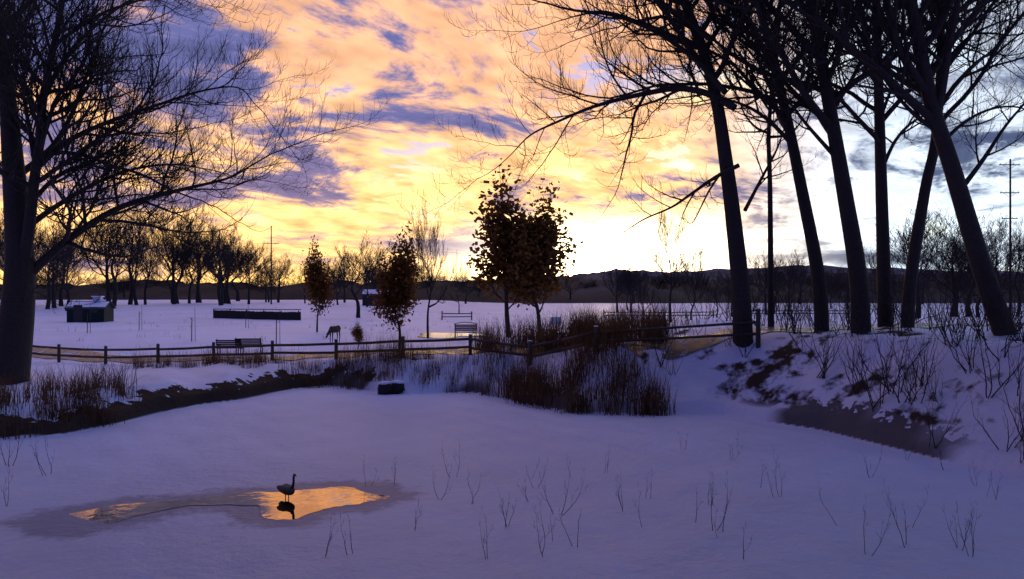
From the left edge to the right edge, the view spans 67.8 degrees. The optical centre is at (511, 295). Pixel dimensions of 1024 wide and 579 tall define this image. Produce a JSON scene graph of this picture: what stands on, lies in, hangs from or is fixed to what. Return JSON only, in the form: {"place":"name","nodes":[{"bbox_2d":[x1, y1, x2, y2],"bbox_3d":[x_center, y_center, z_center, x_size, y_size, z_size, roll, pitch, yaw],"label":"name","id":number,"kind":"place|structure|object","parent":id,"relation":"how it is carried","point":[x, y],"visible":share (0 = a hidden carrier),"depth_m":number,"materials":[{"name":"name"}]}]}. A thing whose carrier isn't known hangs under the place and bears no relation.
{"place":"outdoors","nodes":[
{"label":"outdoors","id":0,"kind":"place"},
{"bbox_2d":[70,487,389,523],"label":"pond water","id":1,"kind":"structure","parent":0,"point":[297,504],"depth_m":15.69,"materials":[{"name":"liquid"}]},
{"bbox_2d":[277,474,295,498],"bbox_3d":[-4.749,4.042,16.090,0.674,0.617,0.226,0,0,38],"label":"goose","id":2,"kind":"object","parent":1,"relation":"on","point":[287,489],"visible":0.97,"depth_m":15.97},
{"bbox_2d":[35,306,724,348],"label":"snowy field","id":3,"kind":"structure","parent":0,"point":[270,326],"depth_m":69.79,"materials":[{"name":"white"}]},
{"bbox_2d":[0,300,1023,578],"bbox_3d":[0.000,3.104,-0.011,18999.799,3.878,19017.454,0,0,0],"label":"ground snow","id":4,"kind":"structure","parent":0,"point":[200,430],"depth_m":19.25,"materials":[{"name":"snow"}]},
{"bbox_2d":[0,208,54,279],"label":"bare tree","id":5,"kind":"object","parent":4,"relation":"on","point":[1,244],"visible":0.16,"depth_m":127.62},
{"bbox_2d":[0,220,77,308],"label":"bare tree","id":6,"kind":"object","parent":4,"relation":"on","point":[45,270],"visible":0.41,"depth_m":114.99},
{"bbox_2d":[36,241,90,310],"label":"bare tree","id":7,"kind":"object","parent":4,"relation":"on","point":[70,250],"visible":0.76,"depth_m":110.16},
{"bbox_2d":[34,206,102,307],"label":"bare tree","id":8,"kind":"object","parent":4,"relation":"on","point":[53,290],"visible":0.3,"depth_m":119.10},
{"bbox_2d":[0,352,146,439],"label":"reeds","id":9,"kind":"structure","parent":4,"relation":"on","point":[90,386],"depth_m":25.18,"materials":[{"name":"brown plant"}]},
{"bbox_2d":[45,269,102,296],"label":"bare tree","id":10,"kind":"object","parent":4,"relation":"on","point":[72,280],"visible":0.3,"depth_m":308.30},
{"bbox_2d":[43,223,105,305],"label":"bare tree","id":11,"kind":"object","parent":4,"relation":"on","point":[61,294],"visible":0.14,"depth_m":128.10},
{"bbox_2d":[64,296,115,322],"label":"green shed","id":12,"kind":"structure","parent":4,"relation":"on","point":[100,311],"depth_m":82.78,"materials":[{"name":"wood"}]},
{"bbox_2d":[51,200,153,305],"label":"bare tree","id":13,"kind":"object","parent":4,"relation":"on","point":[114,278],"visible":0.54,"depth_m":125.67,"materials":[{"name":"plant"}]},
{"bbox_2d":[72,204,146,300],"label":"bare tree","id":14,"kind":"object","parent":4,"relation":"on","point":[108,295],"visible":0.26,"depth_m":138.22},
{"bbox_2d":[82,192,162,304],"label":"bare tree","id":15,"kind":"object","parent":4,"relation":"on","point":[130,300],"visible":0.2,"depth_m":145.12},
{"bbox_2d":[109,271,141,296],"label":"bare tree","id":16,"kind":"object","parent":4,"relation":"on","point":[124,282],"visible":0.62,"depth_m":304.77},
{"bbox_2d":[117,227,167,304],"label":"bare tree","id":17,"kind":"object","parent":4,"relation":"on","point":[136,266],"visible":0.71,"depth_m":137.57,"materials":[{"name":"plant"}]},
{"bbox_2d":[130,229,176,304],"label":"bare tree","id":18,"kind":"object","parent":4,"relation":"on","point":[147,271],"visible":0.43,"depth_m":143.87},
{"bbox_2d":[140,240,194,302],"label":"bare tree","id":19,"kind":"object","parent":4,"relation":"on","point":[157,273],"visible":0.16,"depth_m":178.67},
{"bbox_2d":[143,195,221,303],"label":"bare tree","id":20,"kind":"object","parent":4,"relation":"on","point":[159,237],"visible":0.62,"depth_m":150.98,"materials":[{"name":"plant"}]},
{"bbox_2d":[160,230,204,303],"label":"bare tree","id":21,"kind":"object","parent":4,"relation":"on","point":[190,285],"visible":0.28,"depth_m":165.09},
{"bbox_2d":[87,303,279,343],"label":"posts","id":22,"kind":"object","parent":4,"relation":"on","point":[191,324],"visible":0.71,"depth_m":59.98,"materials":[{"name":"brown wood"}]},
{"bbox_2d":[149,219,228,303],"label":"bare tree","id":23,"kind":"object","parent":4,"relation":"on","point":[181,276],"visible":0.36,"depth_m":160.98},
{"bbox_2d":[0,0,397,384],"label":"cottonwood tree","id":24,"kind":"object","parent":4,"relation":"on","point":[22,219],"visible":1,"depth_m":32.63,"materials":[{"name":"brown plant"}]},
{"bbox_2d":[175,219,226,302],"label":"bare tree","id":25,"kind":"object","parent":4,"relation":"on","point":[201,253],"visible":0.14,"depth_m":182.38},
{"bbox_2d":[164,215,252,302],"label":"bare tree","id":26,"kind":"object","parent":4,"relation":"on","point":[198,294],"visible":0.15,"depth_m":181.61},
{"bbox_2d":[197,226,241,304],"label":"bare tree","id":27,"kind":"object","parent":4,"relation":"on","point":[211,265],"visible":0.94,"depth_m":137.19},
{"bbox_2d":[219,229,219,305],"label":"utility pole","id":28,"kind":"object","parent":4,"relation":"on","point":[219,267],"visible":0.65,"depth_m":134.89,"materials":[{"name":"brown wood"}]},
{"bbox_2d":[182,224,266,303],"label":"bare tree","id":29,"kind":"object","parent":4,"relation":"on","point":[221,273],"visible":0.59,"depth_m":151.01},
{"bbox_2d":[216,339,243,352],"bbox_3d":[-16.823,3.107,45.474,1.500,1.004,0.619,0,0,0],"label":"bench","id":30,"kind":"object","parent":4,"relation":"on","point":[217,344],"visible":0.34,"depth_m":45.23,"materials":[{"name":"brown wood"}]},
{"bbox_2d":[198,235,263,303],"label":"bare tree","id":31,"kind":"object","parent":4,"relation":"on","point":[223,287],"visible":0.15,"depth_m":162.63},
{"bbox_2d":[208,219,260,303],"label":"bare tree","id":32,"kind":"object","parent":4,"relation":"on","point":[227,290],"visible":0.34,"depth_m":158.17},
{"bbox_2d":[201,242,289,300],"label":"bare tree","id":33,"kind":"object","parent":4,"relation":"on","point":[237,292],"visible":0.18,"depth_m":229.99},
{"bbox_2d":[235,338,262,352],"bbox_3d":[-15.336,2.964,44.477,1.500,1.004,0.619,0,0,-5],"label":"dark bench","id":34,"kind":"object","parent":4,"relation":"on","point":[247,341],"visible":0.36,"depth_m":44.22,"materials":[{"name":"brown wood"}]},
{"bbox_2d":[232,238,270,303],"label":"bare tree","id":35,"kind":"object","parent":4,"relation":"on","point":[249,268],"visible":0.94,"depth_m":152.51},
{"bbox_2d":[213,309,300,319],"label":"dark board fence","id":36,"kind":"object","parent":4,"relation":"on","point":[246,314],"visible":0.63,"depth_m":89.92,"materials":[{"name":"brown wood"}]},
{"bbox_2d":[246,263,289,301],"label":"bare tree","id":37,"kind":"object","parent":4,"relation":"on","point":[273,278],"visible":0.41,"depth_m":190.81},
{"bbox_2d":[254,264,282,301],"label":"bare tree","id":38,"kind":"object","parent":4,"relation":"on","point":[259,278],"visible":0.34,"depth_m":198.35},
{"bbox_2d":[264,226,278,303],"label":"utility pole","id":39,"kind":"object","parent":4,"relation":"on","point":[271,266],"visible":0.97,"depth_m":149.91,"materials":[{"name":"brown wood"}]},
{"bbox_2d":[260,249,297,302],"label":"bare tree","id":40,"kind":"object","parent":4,"relation":"on","point":[286,266],"visible":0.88,"depth_m":185.47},
{"bbox_2d":[277,274,303,285],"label":"bare tree","id":41,"kind":"object","parent":4,"relation":"on","point":[288,279],"visible":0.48,"depth_m":442.44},
{"bbox_2d":[294,260,310,302],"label":"bare tree","id":42,"kind":"object","parent":4,"relation":"on","point":[300,281],"visible":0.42,"depth_m":167.57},
{"bbox_2d":[120,334,500,396],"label":"bank weeds","id":43,"kind":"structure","parent":4,"relation":"on","point":[256,356],"depth_m":35.61,"materials":[{"name":"brown plant"}]},
{"bbox_2d":[32,325,597,364],"bbox_3d":[-12.317,2.669,38.930,35.143,2.852,2.349,0,0,22],"label":"fence","id":44,"kind":"object","parent":4,"relation":"on","point":[529,346],"visible":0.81,"depth_m":38.01,"materials":[{"name":"brown wood"}]},
{"bbox_2d":[299,235,338,331],"bbox_3d":[-15.894,-0.865,61.955,3.048,8.008,2.617,0,0,9],"label":"leafy tree","id":45,"kind":"object","parent":4,"relation":"on","point":[315,277],"visible":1,"depth_m":61.79,"materials":[{"name":"brown plant"}]},
{"bbox_2d":[326,325,340,342],"bbox_3d":[-11.702,2.565,49.788,0.380,1.163,1.636,0,0,20],"label":"deer","id":46,"kind":"object","parent":4,"relation":"on","point":[334,329],"visible":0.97,"depth_m":49.65},
{"bbox_2d":[325,259,356,304],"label":"bare tree","id":47,"kind":"object","parent":4,"relation":"on","point":[340,284],"visible":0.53,"depth_m":147.93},
{"bbox_2d":[329,246,364,302],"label":"bare tree","id":48,"kind":"object","parent":4,"relation":"on","point":[344,299],"visible":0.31,"depth_m":187.00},
{"bbox_2d":[303,227,401,317],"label":"bare tree","id":49,"kind":"object","parent":4,"relation":"on","point":[365,268],"visible":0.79,"depth_m":95.60,"materials":[{"name":"plant"}]},
{"bbox_2d":[349,321,364,347],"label":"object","id":50,"kind":"object","parent":4,"relation":"on","point":[356,332],"visible":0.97,"depth_m":44.88,"materials":[{"name":"brown plant"}]},
{"bbox_2d":[353,262,376,306],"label":"bare tree","id":51,"kind":"object","parent":4,"relation":"on","point":[365,283],"visible":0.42,"depth_m":136.62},
{"bbox_2d":[357,261,382,288],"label":"bare tree","id":52,"kind":"object","parent":4,"relation":"on","point":[373,285],"visible":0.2,"depth_m":162.20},
{"bbox_2d":[325,326,420,387],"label":"reeds","id":53,"kind":"object","parent":4,"relation":"on","point":[388,356],"visible":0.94,"depth_m":35.97,"materials":[{"name":"brown plant"}]},
{"bbox_2d":[361,289,398,306],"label":"shed","id":54,"kind":"structure","parent":4,"relation":"on","point":[364,297],"depth_m":148.00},
{"bbox_2d":[378,381,391,394],"bbox_3d":[-5.524,4.059,33.046,0.606,0.697,0.624,0,0,-37],"label":"rock","id":55,"kind":"object","parent":4,"relation":"on","point":[384,387],"visible":0.92,"depth_m":32.84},
{"bbox_2d":[367,221,423,348],"bbox_3d":[-6.021,-0.425,41.025,2.821,7.271,3.286,0,0,-45],"label":"leafy tree","id":56,"kind":"object","parent":4,"relation":"on","point":[402,271],"visible":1,"depth_m":40.80,"materials":[{"name":"brown plant"}]},
{"bbox_2d":[391,380,404,393],"bbox_3d":[-5.002,4.036,33.305,0.695,0.690,0.572,0,0,0],"label":"rock","id":57,"kind":"object","parent":4,"relation":"on","point":[397,386],"visible":0.91,"depth_m":33.07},
{"bbox_2d":[389,258,439,289],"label":"bare tree","id":58,"kind":"object","parent":4,"relation":"on","point":[420,275],"visible":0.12,"depth_m":238.10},
{"bbox_2d":[414,265,446,286],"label":"bare tree","id":59,"kind":"object","parent":4,"relation":"on","point":[427,280],"visible":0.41,"depth_m":378.19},
{"bbox_2d":[406,185,457,337],"bbox_3d":[-5.580,-2.404,53.266,3.794,11.025,2.225,0,0,3],"label":"bare tree","id":60,"kind":"object","parent":4,"relation":"on","point":[421,249],"visible":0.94,"depth_m":53.03,"materials":[{"name":"plant"}]},
{"bbox_2d":[418,333,478,337],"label":"pond","id":61,"kind":"structure","parent":4,"relation":"on","point":[441,335],"depth_m":55.79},
{"bbox_2d":[441,311,471,319],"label":"fence","id":62,"kind":"object","parent":4,"relation":"on","point":[442,313],"visible":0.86,"depth_m":91.95,"materials":[{"name":"brown wood"}]},
{"bbox_2d":[444,259,472,312],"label":"bare tree","id":63,"kind":"object","parent":4,"relation":"on","point":[456,281],"visible":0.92,"depth_m":119.83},
{"bbox_2d":[445,276,477,303],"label":"bare tree","id":64,"kind":"object","parent":4,"relation":"on","point":[466,287],"visible":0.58,"depth_m":237.09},
{"bbox_2d":[454,322,477,337],"bbox_3d":[-3.076,2.344,50.475,1.602,1.130,0.619,0,0,0],"label":"arched bench","id":65,"kind":"object","parent":4,"relation":"on","point":[464,330],"visible":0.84,"depth_m":50.69,"materials":[{"name":"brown wood"}]},
{"bbox_2d":[467,278,490,295],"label":"bare tree","id":66,"kind":"object","parent":4,"relation":"on","point":[479,289],"visible":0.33,"depth_m":319.89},
{"bbox_2d":[0,387,1001,558],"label":"dry weeds","id":67,"kind":"object","parent":4,"relation":"on","point":[712,498],"visible":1,"depth_m":13.99,"materials":[{"name":"brown plant"}]},
{"bbox_2d":[32,323,985,362],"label":"footpath","id":68,"kind":"structure","parent":4,"relation":"on","point":[683,347],"depth_m":32.75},
{"bbox_2d":[0,279,1023,302],"bbox_3d":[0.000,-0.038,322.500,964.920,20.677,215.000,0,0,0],"label":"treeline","id":69,"kind":"object","parent":4,"relation":"on","point":[600,293],"visible":0.17,"depth_m":321.70,"materials":[{"name":"plant"}]},
{"bbox_2d":[466,154,572,335],"bbox_3d":[0.586,-3.174,52.361,7.162,12.664,6.940,0,0,-15],"label":"leafy tree","id":70,"kind":"object","parent":4,"relation":"on","point":[500,235],"visible":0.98,"depth_m":52.03,"materials":[{"name":"brown plant"}]},
{"bbox_2d":[485,178,585,327],"bbox_3d":[1.879,-2.614,54.078,7.351,11.531,5.637,0,0,-9],"label":"leafy tree","id":71,"kind":"object","parent":4,"relation":"on","point":[552,257],"visible":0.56,"depth_m":53.32,"materials":[{"name":"brown plant"}]},
{"bbox_2d":[458,298,688,416],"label":"bank reeds","id":72,"kind":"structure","parent":4,"relation":"on","point":[586,324],"depth_m":30.53,"materials":[{"name":"brown plant"}]},
{"bbox_2d":[558,273,598,298],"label":"bare tree","id":73,"kind":"object","parent":4,"relation":"on","point":[566,287],"visible":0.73,"depth_m":299.96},
{"bbox_2d":[574,279,599,288],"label":"bare tree","id":74,"kind":"object","parent":4,"relation":"on","point":[590,285],"visible":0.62,"depth_m":378.31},
{"bbox_2d":[388,0,803,347],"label":"tree","id":75,"kind":"object","parent":4,"relation":"on","point":[740,285],"visible":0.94,"depth_m":29.79,"materials":[{"name":"brown plant"}]},
{"bbox_2d":[600,257,638,311],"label":"bare tree","id":76,"kind":"object","parent":4,"relation":"on","point":[618,279],"visible":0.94,"depth_m":130.87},
{"bbox_2d":[610,261,639,309],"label":"bare tree","id":77,"kind":"object","parent":4,"relation":"on","point":[629,282],"visible":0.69,"depth_m":131.37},
{"bbox_2d":[608,261,652,302],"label":"bare tree","id":78,"kind":"object","parent":4,"relation":"on","point":[641,275],"visible":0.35,"depth_m":275.51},
{"bbox_2d":[618,278,642,310],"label":"bare tree","id":79,"kind":"object","parent":4,"relation":"on","point":[627,295],"visible":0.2,"depth_m":147.21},
{"bbox_2d":[632,263,655,312],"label":"bare tree","id":80,"kind":"object","parent":4,"relation":"on","point":[639,291],"visible":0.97,"depth_m":74.75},
{"bbox_2d":[603,310,713,317],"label":"fence","id":81,"kind":"object","parent":4,"relation":"on","point":[667,312],"visible":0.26,"depth_m":99.96,"materials":[{"name":"brown wood"}]},
{"bbox_2d":[646,268,675,289],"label":"bare tree","id":82,"kind":"object","parent":4,"relation":"on","point":[654,278],"visible":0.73,"depth_m":347.05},
{"bbox_2d":[656,267,697,288],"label":"bare tree","id":83,"kind":"object","parent":4,"relation":"on","point":[677,284],"visible":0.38,"depth_m":390.90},
{"bbox_2d":[643,202,711,321],"bbox_3d":[10.070,-2.018,45.860,4.018,7.907,2.544,0,0,-13],"label":"bare tree","id":84,"kind":"object","parent":4,"relation":"on","point":[656,259],"visible":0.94,"depth_m":45.91,"materials":[{"name":"plant"}]},
{"bbox_2d":[598,308,760,347],"bbox_3d":[6.542,1.381,30.400,6.434,1.810,0.190,0,0,19],"label":"fence","id":85,"kind":"object","parent":4,"relation":"on","point":[758,326],"visible":0.81,"depth_m":29.96,"materials":[{"name":"brown wood"}]},
{"bbox_2d":[678,242,716,319],"bbox_3d":[11.533,-0.670,47.832,2.047,5.674,2.693,0,0,-2],"label":"bare tree","id":86,"kind":"object","parent":4,"relation":"on","point":[699,271],"visible":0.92,"depth_m":48.01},
{"bbox_2d":[705,271,727,316],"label":"bare tree","id":87,"kind":"object","parent":4,"relation":"on","point":[719,291],"visible":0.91,"depth_m":103.93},
{"bbox_2d":[533,0,914,331],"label":"tree","id":88,"kind":"object","parent":4,"relation":"on","point":[811,240],"visible":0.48,"depth_m":30.80,"materials":[{"name":"brown plant"}]},
{"bbox_2d":[720,281,731,316],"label":"bare tree","id":89,"kind":"object","parent":4,"relation":"on","point":[730,294],"visible":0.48,"depth_m":106.30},
{"bbox_2d":[710,269,755,292],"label":"bare tree","id":90,"kind":"object","parent":4,"relation":"on","point":[721,276],"visible":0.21,"depth_m":246.00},
{"bbox_2d":[597,0,895,326],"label":"tree","id":91,"kind":"object","parent":4,"relation":"on","point":[770,260],"visible":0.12,"depth_m":33.92,"materials":[{"name":"brown plant"}]},
{"bbox_2d":[747,246,791,314],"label":"bare tree","id":92,"kind":"object","parent":4,"relation":"on","point":[759,275],"visible":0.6,"depth_m":117.91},
{"bbox_2d":[759,262,801,311],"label":"bare tree","id":93,"kind":"object","parent":4,"relation":"on","point":[798,287],"visible":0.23,"depth_m":124.38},
{"bbox_2d":[762,243,806,314],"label":"bare tree","id":94,"kind":"object","parent":4,"relation":"on","point":[791,270],"visible":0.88,"depth_m":114.55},
{"bbox_2d":[780,261,823,302],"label":"bare tree","id":95,"kind":"object","parent":4,"relation":"on","point":[805,274],"visible":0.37,"depth_m":250.92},
{"bbox_2d":[638,0,1005,333],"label":"tree","id":96,"kind":"object","parent":4,"relation":"on","point":[853,244],"visible":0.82,"depth_m":28.75,"materials":[{"name":"brown plant"}]},
{"bbox_2d":[807,268,846,292],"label":"bare tree","id":97,"kind":"object","parent":4,"relation":"on","point":[835,275],"visible":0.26,"depth_m":320.28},
{"bbox_2d":[632,237,1023,462],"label":"bare shrubs","id":98,"kind":"object","parent":4,"relation":"on","point":[847,313],"visible":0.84,"depth_m":25.29,"materials":[{"name":"brown plant"}]},
{"bbox_2d":[824,266,847,308],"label":"bare tree","id":99,"kind":"object","parent":4,"relation":"on","point":[831,288],"visible":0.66,"depth_m":170.42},
{"bbox_2d":[830,267,849,308],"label":"bare tree","id":100,"kind":"object","parent":4,"relation":"on","point":[841,281],"visible":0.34,"depth_m":169.33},
{"bbox_2d":[862,240,900,294],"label":"bare tree","id":101,"kind":"object","parent":4,"relation":"on","point":[873,263],"visible":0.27,"depth_m":122.83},
{"bbox_2d":[747,0,1023,326],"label":"tree","id":102,"kind":"object","parent":4,"relation":"on","point":[879,126],"visible":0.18,"depth_m":32.81,"materials":[{"name":"brown plant"}]},
{"bbox_2d":[867,264,904,311],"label":"bare tree","id":103,"kind":"object","parent":4,"relation":"on","point":[892,281],"visible":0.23,"depth_m":127.04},
{"bbox_2d":[756,0,1023,335],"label":"tree","id":104,"kind":"object","parent":4,"relation":"on","point":[922,70],"visible":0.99,"depth_m":24.81,"materials":[{"name":"brown plant"}]},
{"bbox_2d":[866,198,952,317],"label":"bare tree","id":105,"kind":"object","parent":4,"relation":"on","point":[903,241],"visible":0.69,"depth_m":85.14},
{"bbox_2d":[898,265,939,300],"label":"bare tree","id":106,"kind":"object","parent":4,"relation":"on","point":[925,279],"visible":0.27,"depth_m":260.68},
{"bbox_2d":[819,0,1023,327],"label":"tree","id":107,"kind":"object","parent":4,"relation":"on","point":[914,250],"visible":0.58,"depth_m":31.80,"materials":[{"name":"brown plant"}]},
{"bbox_2d":[929,246,975,316],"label":"bare tree","id":108,"kind":"object","parent":4,"relation":"on","point":[957,287],"visible":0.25,"depth_m":98.95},
{"bbox_2d":[908,202,999,316],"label":"bare tree","id":109,"kind":"object","parent":4,"relation":"on","point":[952,261],"visible":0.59,"depth_m":90.26,"materials":[{"name":"plant"}]},
{"bbox_2d":[933,226,1023,316],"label":"bare tree","id":110,"kind":"object","parent":4,"relation":"on","point":[970,292],"visible":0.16,"depth_m":105.36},
{"bbox_2d":[948,237,1023,317],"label":"bare tree","id":111,"kind":"object","parent":4,"relation":"on","point":[995,261],"visible":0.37,"depth_m":89.89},
{"bbox_2d":[949,209,1023,279],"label":"bare tree","id":112,"kind":"object","parent":4,"relation":"on","point":[1002,229],"visible":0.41,"depth_m":100.11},
{"bbox_2d":[990,211,1023,315],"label":"bare tree","id":113,"kind":"object","parent":4,"relation":"on","point":[1020,261],"visible":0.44,"depth_m":105.84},
{"bbox_2d":[999,159,1019,312],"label":"utility pole","id":114,"kind":"object","parent":4,"relation":"on","point":[1010,242],"visible":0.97,"depth_m":94.96,"materials":[{"name":"brown wood"}]},
{"bbox_2d":[0,0,1023,285],"label":"sky","id":115,"kind":"structure","parent":0,"point":[374,46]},
{"bbox_2d":[428,265,1021,282],"bbox_3d":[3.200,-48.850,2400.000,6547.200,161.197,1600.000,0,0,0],"label":"hills","id":116,"kind":"structure","parent":0,"point":[726,271],"depth_m":2986.19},
{"bbox_2d":[466,272,1023,287],"bbox_3d":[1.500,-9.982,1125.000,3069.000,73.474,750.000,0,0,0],"label":"hills","id":117,"kind":"structure","parent":0,"point":[585,278],"depth_m":1353.08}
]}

